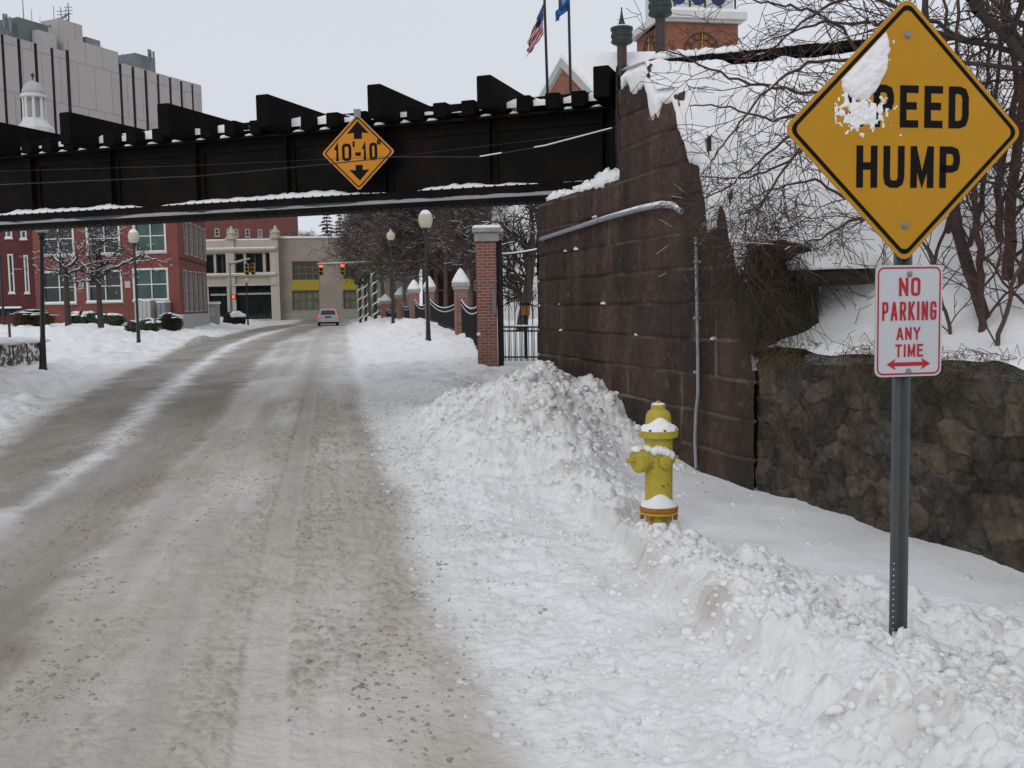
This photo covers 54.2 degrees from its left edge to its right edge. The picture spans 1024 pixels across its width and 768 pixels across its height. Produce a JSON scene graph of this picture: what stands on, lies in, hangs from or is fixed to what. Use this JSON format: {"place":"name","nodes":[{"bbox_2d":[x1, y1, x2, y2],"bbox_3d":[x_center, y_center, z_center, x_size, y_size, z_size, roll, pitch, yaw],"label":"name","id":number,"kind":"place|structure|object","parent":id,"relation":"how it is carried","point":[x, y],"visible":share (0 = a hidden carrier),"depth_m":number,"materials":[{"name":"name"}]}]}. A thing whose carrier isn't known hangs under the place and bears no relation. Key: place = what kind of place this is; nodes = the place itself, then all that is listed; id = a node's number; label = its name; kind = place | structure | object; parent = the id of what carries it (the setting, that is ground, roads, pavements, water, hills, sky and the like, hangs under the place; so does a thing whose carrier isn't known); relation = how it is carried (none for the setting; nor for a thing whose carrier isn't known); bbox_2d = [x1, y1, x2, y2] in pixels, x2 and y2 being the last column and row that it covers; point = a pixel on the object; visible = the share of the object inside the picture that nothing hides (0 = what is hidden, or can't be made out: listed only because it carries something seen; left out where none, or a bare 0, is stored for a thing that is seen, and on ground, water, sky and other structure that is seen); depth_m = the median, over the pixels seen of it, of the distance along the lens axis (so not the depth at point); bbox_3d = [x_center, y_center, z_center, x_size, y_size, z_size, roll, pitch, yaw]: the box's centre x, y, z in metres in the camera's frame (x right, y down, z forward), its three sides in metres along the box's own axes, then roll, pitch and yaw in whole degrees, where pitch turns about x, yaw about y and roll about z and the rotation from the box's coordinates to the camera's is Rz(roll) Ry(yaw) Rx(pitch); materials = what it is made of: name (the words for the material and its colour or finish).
{"place":"outdoors","nodes":[
{"label":"outdoors","id":0,"kind":"place"},
{"bbox_2d":[0,318,533,767],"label":"road","id":1,"kind":"structure","parent":0,"point":[253,669],"depth_m":5.86,"materials":[{"name":"asphalt"}]},
{"bbox_2d":[0,399,542,766],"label":"slush crumbs","id":2,"kind":"object","parent":1,"relation":"on","point":[307,660],"visible":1,"depth_m":5.51,"materials":[{"name":"snow"}]},
{"bbox_2d":[316,309,339,325],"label":"estate car","id":3,"kind":"object","parent":1,"relation":"on","point":[328,316],"visible":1,"depth_m":86.34,"materials":[{"name":"silver metal"}]},
{"bbox_2d":[0,315,1023,767],"bbox_3d":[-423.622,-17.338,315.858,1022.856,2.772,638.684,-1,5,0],"label":"snow bank","id":4,"kind":"structure","parent":0,"point":[398,361],"depth_m":4.95,"materials":[{"name":"snow"}]},
{"bbox_2d":[0,337,50,367],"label":"garden wall","id":5,"kind":"structure","parent":4,"relation":"on","point":[14,351],"depth_m":26.97,"materials":[{"name":"stone"}]},
{"bbox_2d":[0,73,54,324],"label":"town hall","id":6,"kind":"structure","parent":4,"relation":"on","point":[19,293],"depth_m":69.65,"materials":[{"name":"red brick"}]},
{"bbox_2d":[7,254,15,293],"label":"window","id":7,"kind":"structure","parent":6,"relation":"in","point":[9,256],"depth_m":69.59,"materials":[{"name":"glass"}]},
{"bbox_2d":[23,255,30,293],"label":"window","id":8,"kind":"structure","parent":6,"relation":"in","point":[26,267],"depth_m":69.57,"materials":[{"name":"glass"}]},
{"bbox_2d":[10,307,57,326],"bbox_3d":[-26.377,-3.634,54.815,2.718,1.247,2.061,-1,5,0],"label":"twiggy bush","id":9,"kind":"object","parent":4,"relation":"on","point":[29,316],"visible":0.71,"depth_m":54.39,"materials":[{"name":"brown plant"}]},
{"bbox_2d":[35,230,48,369],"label":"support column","id":10,"kind":"structure","parent":4,"relation":"on","point":[41,234],"depth_m":24.87,"materials":[{"name":"metal"}]},
{"bbox_2d":[12,228,121,325],"bbox_3d":[-20.189,-5.066,45.793,4.182,5.196,2.533,-1,5,0],"label":"street tree","id":11,"kind":"object","parent":4,"relation":"on","point":[64,271],"visible":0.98,"depth_m":45.65,"materials":[{"name":"brown plant"}]},
{"bbox_2d":[0,0,201,133],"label":"office tower","id":12,"kind":"structure","parent":4,"relation":"on","point":[68,65],"depth_m":119.72,"materials":[{"name":"concrete"}]},
{"bbox_2d":[94,312,126,325],"bbox_3d":[-23.177,-3.711,57.925,1.894,0.936,1.509,-1,5,0],"label":"evergreen bush","id":13,"kind":"object","parent":4,"relation":"on","point":[114,319],"visible":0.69,"depth_m":57.52,"materials":[{"name":"green plant"}]},
{"bbox_2d":[47,226,175,327],"bbox_3d":[-18.850,-5.465,46.531,5.952,6.007,3.467,-1,5,0],"label":"street tree","id":14,"kind":"object","parent":4,"relation":"on","point":[91,281],"visible":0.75,"depth_m":46.72,"materials":[{"name":"brown plant"}]},
{"bbox_2d":[32,222,209,329],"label":"brick office","id":15,"kind":"structure","parent":4,"relation":"on","point":[182,286],"depth_m":65.79,"materials":[{"name":"red brick"}]},
{"bbox_2d":[44,228,75,256],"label":"window","id":16,"kind":"structure","parent":15,"relation":"in","point":[53,241],"depth_m":66.19,"materials":[{"name":"glass"}]},
{"bbox_2d":[44,271,77,304],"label":"window","id":17,"kind":"structure","parent":15,"relation":"in","point":[54,288],"depth_m":66.53,"materials":[{"name":"glass"}]},
{"bbox_2d":[85,226,120,255],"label":"window","id":18,"kind":"structure","parent":15,"relation":"in","point":[105,250],"depth_m":65.58,"materials":[{"name":"glass"}]},
{"bbox_2d":[85,270,123,303],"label":"window","id":19,"kind":"structure","parent":15,"relation":"in","point":[115,282],"depth_m":65.80,"materials":[{"name":"glass"}]},
{"bbox_2d":[132,224,167,253],"bbox_3d":[-23.493,-9.560,64.823,2.474,2.239,0.730,-1,5,0],"label":"window","id":20,"kind":"structure","parent":15,"relation":"in","point":[155,234],"depth_m":64.93,"materials":[{"name":"glass"}]},
{"bbox_2d":[132,268,169,301],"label":"window","id":21,"kind":"structure","parent":15,"relation":"in","point":[150,286],"depth_m":65.20,"materials":[{"name":"glass"}]},
{"bbox_2d":[128,229,140,342],"bbox_3d":[-15.710,-4.033,41.789,0.441,4.845,0.441,-1,5,0],"label":"street lamp","id":22,"kind":"object","parent":4,"relation":"on","point":[133,236],"visible":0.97,"depth_m":41.70,"materials":[{"name":"metal"}]},
{"bbox_2d":[142,300,155,318],"bbox_3d":[-23.377,-4.337,64.536,0.574,2.191,0.740,0,5,11],"label":"utility cabinet","id":23,"kind":"object","parent":4,"relation":"on","point":[149,308],"visible":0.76,"depth_m":64.19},
{"bbox_2d":[139,318,160,331],"bbox_3d":[-20.703,-3.322,56.860,1.357,0.950,1.304,3,6,44],"label":"evergreen bush","id":24,"kind":"object","parent":4,"relation":"on","point":[151,323],"visible":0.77,"depth_m":56.59,"materials":[{"name":"green plant"}]},
{"bbox_2d":[156,301,170,319],"bbox_3d":[-22.390,-4.282,64.349,0.606,2.076,0.740,0,5,11],"label":"utility cabinet","id":25,"kind":"object","parent":4,"relation":"on","point":[163,307],"visible":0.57,"depth_m":63.99,"materials":[{"name":"grey metal"}]},
{"bbox_2d":[156,311,184,330],"bbox_3d":[-20.468,-3.735,59.865,1.779,1.379,1.429,-1,5,0],"label":"twiggy bush","id":26,"kind":"object","parent":4,"relation":"on","point":[170,321],"visible":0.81,"depth_m":59.61,"materials":[{"name":"brown plant"}]},
{"bbox_2d":[208,302,220,324],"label":"utility box","id":27,"kind":"object","parent":4,"relation":"on","point":[214,310],"visible":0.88,"depth_m":83.78,"materials":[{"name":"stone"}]},
{"bbox_2d":[222,311,245,323],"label":"parked car","id":28,"kind":"object","parent":4,"relation":"on","point":[235,317],"visible":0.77,"depth_m":89.33,"materials":[{"name":"metal"}]},
{"bbox_2d":[206,225,280,320],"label":"cream building","id":29,"kind":"structure","parent":4,"relation":"on","point":[263,293],"depth_m":104.39,"materials":[{"name":"concrete"}]},
{"bbox_2d":[209,286,227,316],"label":"window","id":30,"kind":"structure","parent":29,"relation":"in","point":[216,294],"depth_m":104.83,"materials":[{"name":"black glass"}]},
{"bbox_2d":[216,254,225,272],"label":"window","id":31,"kind":"structure","parent":29,"relation":"in","point":[220,258],"depth_m":104.55,"materials":[{"name":"black glass"}]},
{"bbox_2d":[236,285,271,318],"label":"window","id":32,"kind":"structure","parent":29,"relation":"in","point":[259,297],"depth_m":104.88,"materials":[{"name":"black glass"}]},
{"bbox_2d":[246,253,263,272],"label":"window","id":33,"kind":"structure","parent":29,"relation":"in","point":[257,258],"depth_m":104.52,"materials":[{"name":"black glass"}]},
{"bbox_2d":[204,217,297,239],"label":"brick tower block","id":34,"kind":"structure","parent":4,"relation":"on","point":[261,228],"depth_m":136.54,"materials":[{"name":"red brick"}]},
{"bbox_2d":[318,215,335,235],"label":"pine tree","id":35,"kind":"object","parent":4,"relation":"on","point":[327,218],"visible":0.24,"depth_m":116.64,"materials":[{"name":"green plant"}]},
{"bbox_2d":[317,261,372,316],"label":"signal mast","id":36,"kind":"object","parent":4,"relation":"on","point":[371,280],"visible":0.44,"depth_m":85.40,"materials":[{"name":"metal"}]},
{"bbox_2d":[278,236,419,319],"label":"limestone building","id":37,"kind":"structure","parent":4,"relation":"on","point":[307,292],"depth_m":106.01,"materials":[{"name":"beige stone"}]},
{"bbox_2d":[292,261,319,279],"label":"window","id":38,"kind":"structure","parent":37,"relation":"in","point":[301,270],"depth_m":105.98,"materials":[{"name":"grey glass"}]},
{"bbox_2d":[292,290,319,309],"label":"window","id":39,"kind":"structure","parent":37,"relation":"in","point":[308,299],"depth_m":106.22,"materials":[{"name":"grey glass"}]},
{"bbox_2d":[343,290,356,308],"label":"window","id":40,"kind":"structure","parent":37,"relation":"in","point":[349,296],"depth_m":106.84,"materials":[{"name":"grey glass"}]},
{"bbox_2d":[322,214,390,315],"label":"bare tree","id":41,"kind":"object","parent":4,"relation":"on","point":[347,272],"visible":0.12,"depth_m":96.36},
{"bbox_2d":[354,275,363,322],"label":"garland post","id":42,"kind":"object","parent":4,"relation":"on","point":[359,282],"visible":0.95,"depth_m":79.59,"materials":[{"name":"green plant"}]},
{"bbox_2d":[307,213,417,296],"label":"bare tree","id":43,"kind":"object","parent":4,"relation":"on","point":[381,283],"visible":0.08,"depth_m":89.06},
{"bbox_2d":[359,269,369,321],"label":"garland post","id":44,"kind":"object","parent":4,"relation":"on","point":[364,277],"visible":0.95,"depth_m":77.59,"materials":[{"name":"green plant"}]},
{"bbox_2d":[367,261,379,318],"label":"garland post","id":45,"kind":"object","parent":4,"relation":"on","point":[375,301],"visible":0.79,"depth_m":73.58,"materials":[{"name":"green plant"}]},
{"bbox_2d":[379,294,390,317],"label":"fence pillar","id":46,"kind":"structure","parent":4,"relation":"on","point":[385,301],"depth_m":79.39,"materials":[{"name":"brick"}]},
{"bbox_2d":[332,212,443,309],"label":"bare tree","id":47,"kind":"object","parent":4,"relation":"on","point":[365,236],"visible":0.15,"depth_m":76.50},
{"bbox_2d":[386,228,394,323],"bbox_3d":[-5.737,-5.090,47.738,0.402,4.672,0.402,-1,5,0],"label":"street lamp","id":48,"kind":"object","parent":4,"relation":"on","point":[390,234],"visible":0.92,"depth_m":47.69,"materials":[{"name":"metal"}]},
{"bbox_2d":[347,209,442,317],"bbox_3d":[-7.062,-9.115,65.208,5.947,9.939,6.290,2,6,34],"label":"bare tree","id":49,"kind":"object","parent":4,"relation":"on","point":[384,246],"visible":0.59,"depth_m":64.43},
{"bbox_2d":[394,287,407,318],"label":"fence pillar","id":50,"kind":"structure","parent":4,"relation":"on","point":[398,295],"depth_m":67.44,"materials":[{"name":"brick"}]},
{"bbox_2d":[407,280,420,318],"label":"fence pillar","id":51,"kind":"structure","parent":4,"relation":"on","point":[414,289],"depth_m":57.52,"materials":[{"name":"brick"}]},
{"bbox_2d":[418,210,432,340],"bbox_3d":[-2.709,-3.406,31.826,0.441,4.250,0.441,-1,5,0],"label":"street lamp","id":52,"kind":"object","parent":4,"relation":"on","point":[425,219],"visible":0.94,"depth_m":31.74,"materials":[{"name":"metal"}]},
{"bbox_2d":[378,225,475,305],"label":"bare tree","id":53,"kind":"object","parent":4,"relation":"on","point":[436,285],"depth_m":79.39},
{"bbox_2d":[423,276,435,318],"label":"fence pillar","id":54,"kind":"structure","parent":4,"relation":"on","point":[432,287],"depth_m":48.60,"materials":[{"name":"brick"}]},
{"bbox_2d":[386,209,476,306],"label":"bare tree","id":55,"kind":"object","parent":4,"relation":"on","point":[445,268],"visible":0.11,"depth_m":65.23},
{"bbox_2d":[430,299,454,330],"bbox_3d":[-2.888,-2.925,41.895,0.044,1.385,13.761,-2,5,-9],"label":"fence panel","id":56,"kind":"object","parent":4,"relation":"on","point":[444,317],"visible":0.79,"depth_m":41.75,"materials":[{"name":"black metal"}]},
{"bbox_2d":[452,268,469,334],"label":"fence pillar","id":57,"kind":"structure","parent":4,"relation":"on","point":[460,283],"depth_m":34.66,"materials":[{"name":"brick"}]},
{"bbox_2d":[410,206,512,307],"bbox_3d":[-2.376,-9.628,61.229,7.646,11.571,8.232,2,5,31],"label":"bare tree","id":58,"kind":"object","parent":4,"relation":"on","point":[465,215],"visible":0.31,"depth_m":60.22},
{"bbox_2d":[428,260,496,307],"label":"brick school","id":59,"kind":"object","parent":4,"relation":"on","point":[441,293],"visible":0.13,"depth_m":110.25,"materials":[{"name":"red brick"}]},
{"bbox_2d":[461,299,477,350],"bbox_3d":[-1.179,-1.819,29.964,0.044,1.706,9.623,-2,5,-7],"label":"fence panel","id":60,"kind":"object","parent":4,"relation":"on","point":[469,321],"visible":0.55,"depth_m":30.98,"materials":[{"name":"black metal"}]},
{"bbox_2d":[472,225,500,366],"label":"gate pillar","id":61,"kind":"structure","parent":4,"relation":"on","point":[486,237],"depth_m":24.64,"materials":[{"name":"brick"}]},
{"bbox_2d":[496,240,539,366],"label":"iron gate","id":62,"kind":"structure","parent":61,"relation":"attached to","point":[500,311],"depth_m":24.91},
{"bbox_2d":[444,204,538,329],"bbox_3d":[0.056,-5.294,35.616,4.462,7.377,4.440,1,5,21],"label":"bare tree","id":63,"kind":"object","parent":4,"relation":"on","point":[520,239],"visible":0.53,"depth_m":35.48,"materials":[{"name":"brown plant"}]},
{"bbox_2d":[492,204,539,319],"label":"clapboard house","id":64,"kind":"structure","parent":4,"relation":"on","point":[511,312],"depth_m":61.81,"materials":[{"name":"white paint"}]},
{"bbox_2d":[543,0,548,92],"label":"flagpole","id":65,"kind":"object","parent":4,"relation":"on","point":[546,50],"visible":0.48,"depth_m":33.18,"materials":[{"name":"black metal"}]},
{"bbox_2d":[526,5,543,56],"bbox_3d":[0.758,-11.724,33.172,0.600,1.771,0.320,-1,5,0],"label":"flag","id":66,"kind":"object","parent":65,"relation":"attached to","point":[537,33],"visible":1,"depth_m":33.17,"materials":[{"name":"fabric"}]},
{"bbox_2d":[567,0,571,93],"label":"flagpole","id":67,"kind":"object","parent":4,"relation":"on","point":[569,53],"visible":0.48,"depth_m":33.19,"materials":[{"name":"black metal"}]},
{"bbox_2d":[537,51,654,96],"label":"station building","id":68,"kind":"structure","parent":4,"relation":"on","point":[583,65],"depth_m":43.73,"materials":[{"name":"white brick"}]},
{"bbox_2d":[610,7,632,75],"bbox_3d":[4.767,-12.070,43.182,0.968,8.201,0.953,-1,5,0],"label":"roof stack","id":69,"kind":"object","parent":68,"relation":"on","point":[621,36],"visible":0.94,"depth_m":42.77,"materials":[{"name":"grey metal"}]},
{"bbox_2d":[648,0,671,53],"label":"roof stack","id":70,"kind":"object","parent":68,"relation":"on","point":[660,11],"visible":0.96,"depth_m":39.79,"materials":[{"name":"grey metal"}]},
{"bbox_2d":[632,0,746,51],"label":"clock tower","id":71,"kind":"structure","parent":68,"relation":"on","point":[730,17],"depth_m":45.13,"materials":[{"name":"orange brick"}]},
{"bbox_2d":[626,401,678,526],"bbox_3d":[0.901,0.695,6.328,0.295,1.180,0.297,1,5,22],"label":"fire hydrant","id":72,"kind":"object","parent":4,"relation":"on","point":[654,457],"visible":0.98,"depth_m":6.25,"materials":[{"name":"metal"}]},
{"bbox_2d":[358,358,1023,767],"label":"snow chunks","id":73,"kind":"object","parent":4,"relation":"on","point":[924,720],"visible":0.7,"depth_m":4.49,"materials":[{"name":"snow"}]},
{"bbox_2d":[889,253,952,656],"bbox_3d":[1.716,-0.057,4.242,0.353,2.824,0.263,-1,5,0],"label":"sign post","id":74,"kind":"object","parent":4,"relation":"on","point":[899,501],"visible":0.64,"depth_m":4.25,"materials":[{"name":"metal"}]},
{"bbox_2d":[787,0,1018,258],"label":"warning sign","id":75,"kind":"object","parent":74,"relation":"attached to","point":[902,130],"visible":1,"depth_m":4.11,"materials":[{"name":"metal"}]},
{"bbox_2d":[874,265,942,376],"bbox_3d":[1.656,-0.263,4.169,0.305,0.464,0.016,-2,5,-10],"label":"parking sign","id":76,"kind":"object","parent":74,"relation":"attached to","point":[908,318],"visible":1,"depth_m":4.17,"materials":[{"name":"metal"}]},
{"bbox_2d":[942,0,1003,233],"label":"sapling","id":77,"kind":"object","parent":4,"relation":"on","point":[949,225],"visible":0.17,"depth_m":7.41,"materials":[{"name":"brown plant"}]},
{"bbox_2d":[0,0,1023,304],"label":"sky","id":78,"kind":"structure","parent":0,"point":[322,56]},
{"bbox_2d":[519,303,530,358],"bbox_3d":[0.361,-1.395,26.975,0.320,1.575,0.320,-1,5,0],"label":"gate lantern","id":79,"kind":"object","parent":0,"point":[523,308],"visible":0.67,"depth_m":26.80,"materials":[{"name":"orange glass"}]},
{"bbox_2d":[486,369,1023,621],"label":"sidewalk","id":80,"kind":"structure","parent":0,"point":[934,570],"depth_m":6.28,"materials":[{"name":"snow"}]},
{"bbox_2d":[536,58,804,490],"bbox_3d":[1.839,-1.723,12.846,3.061,4.720,10.121,-1,5,0],"label":"abutment","id":81,"kind":"object","parent":80,"relation":"on","point":[593,292],"visible":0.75,"depth_m":9.60,"materials":[{"name":"stone"}]},
{"bbox_2d":[0,127,615,184],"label":"cable","id":82,"kind":"object","parent":81,"relation":"attached to","point":[350,161],"visible":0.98,"depth_m":13.80,"materials":[{"name":"black paint"}]},
{"bbox_2d":[0,65,620,231],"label":"railway bridge","id":83,"kind":"structure","parent":81,"relation":"on","point":[288,133],"depth_m":14.95,"materials":[{"name":"black metal"}]},
{"bbox_2d":[15,130,615,170],"bbox_3d":[-3.760,-3.303,14.603,10.977,0.267,0.007,1,5,20],"label":"cable","id":84,"kind":"object","parent":83,"relation":"attached to","point":[318,159],"visible":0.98,"depth_m":14.22,"materials":[{"name":"black paint"}]},
{"bbox_2d":[323,109,393,188],"bbox_3d":[-2.191,-3.381,14.515,1.047,1.135,0.355,0,5,7],"label":"clearance sign","id":85,"kind":"object","parent":83,"relation":"attached to","point":[358,137],"visible":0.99,"depth_m":14.35,"materials":[{"name":"metal"}]},
{"bbox_2d":[539,201,684,240],"bbox_3d":[0.935,-1.724,10.699,0.056,0.170,3.861,-2,5,-17],"label":"conduit","id":86,"kind":"object","parent":81,"relation":"attached to","point":[640,208],"visible":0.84,"depth_m":10.17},
{"bbox_2d":[693,237,700,467],"bbox_3d":[1.621,-0.265,8.752,0.066,2.026,0.096,-1,5,0],"label":"conduit","id":87,"kind":"object","parent":81,"relation":"attached to","point":[697,370],"visible":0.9,"depth_m":8.72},
{"bbox_2d":[755,353,1023,572],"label":"retaining wall","id":88,"kind":"structure","parent":80,"relation":"on","point":[824,439],"depth_m":6.20,"materials":[{"name":"stone"}]},
{"bbox_2d":[621,27,1023,369],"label":"embankment","id":89,"kind":"structure","parent":0,"point":[837,321],"depth_m":7.93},
{"bbox_2d":[591,89,877,390],"bbox_3d":[1.787,-1.077,7.616,2.243,2.212,1.819,-1,5,0],"label":"bramble","id":90,"kind":"object","parent":89,"relation":"on","point":[738,283],"visible":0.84,"depth_m":7.50,"materials":[{"name":"plant"}]},
{"bbox_2d":[738,239,818,358],"bbox_3d":[2.129,-0.664,7.975,0.609,0.979,0.493,-1,5,0],"label":"bush","id":91,"kind":"object","parent":89,"relation":"on","point":[809,320],"visible":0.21,"depth_m":7.77,"materials":[{"name":"plant"}]},
{"bbox_2d":[649,25,954,63],"bbox_3d":[3.577,-4.236,12.591,3.682,0.227,0.476,1,5,19],"label":"coping","id":92,"kind":"object","parent":89,"relation":"on","point":[719,53],"visible":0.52,"depth_m":12.55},
{"bbox_2d":[618,0,1023,325],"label":"bare tree","id":93,"kind":"object","parent":89,"relation":"on","point":[960,238],"visible":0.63,"depth_m":7.06,"materials":[{"name":"brown plant"}]},
{"bbox_2d":[786,249,887,285],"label":"stone slab","id":94,"kind":"structure","parent":89,"relation":"on","point":[825,264],"depth_m":7.47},
{"bbox_2d":[717,36,1023,399],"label":"dry grass","id":95,"kind":"structure","parent":89,"relation":"on","point":[982,365],"depth_m":6.53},
{"bbox_2d":[827,97,1023,334],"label":"sapling","id":96,"kind":"object","parent":89,"relation":"on","point":[949,323],"visible":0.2,"depth_m":6.68,"materials":[{"name":"brown plant"}]},
{"bbox_2d":[864,0,1023,241],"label":"bare tree","id":97,"kind":"object","parent":89,"relation":"on","point":[1014,41],"visible":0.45,"depth_m":6.07,"materials":[{"name":"brown plant"}]},
{"bbox_2d":[869,0,1023,332],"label":"sapling","id":98,"kind":"object","parent":89,"relation":"on","point":[976,230],"visible":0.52,"depth_m":6.57,"materials":[{"name":"brown plant"}]},
{"bbox_2d":[881,0,1022,199],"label":"sapling","id":99,"kind":"object","parent":89,"relation":"on","point":[985,28],"visible":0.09,"depth_m":7.55,"materials":[{"name":"brown plant"}]},
{"bbox_2d":[925,0,1022,270],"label":"sapling","id":100,"kind":"object","parent":89,"relation":"on","point":[945,229],"visible":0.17,"depth_m":7.12,"materials":[{"name":"brown plant"}]},
{"bbox_2d":[933,0,1022,247],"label":"sapling","id":101,"kind":"object","parent":89,"relation":"on","point":[971,241],"visible":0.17,"depth_m":7.26,"materials":[{"name":"brown plant"}]},
{"bbox_2d":[939,2,1023,303],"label":"sapling","id":102,"kind":"object","parent":89,"relation":"on","point":[1012,254],"visible":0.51,"depth_m":6.52,"materials":[{"name":"brown plant"}]},
{"bbox_2d":[942,59,1023,361],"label":"sapling","id":103,"kind":"object","parent":89,"relation":"on","point":[1008,306],"visible":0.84,"depth_m":6.32,"materials":[{"name":"brown plant"}]},
{"bbox_2d":[984,0,1023,280],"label":"sapling","id":104,"kind":"object","parent":89,"relation":"on","point":[1015,157],"visible":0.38,"depth_m":6.93,"materials":[{"name":"brown plant"}]},
{"bbox_2d":[987,0,1023,241],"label":"sapling","id":105,"kind":"object","parent":89,"relation":"on","point":[1016,77],"visible":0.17,"depth_m":7.16,"materials":[{"name":"brown plant"}]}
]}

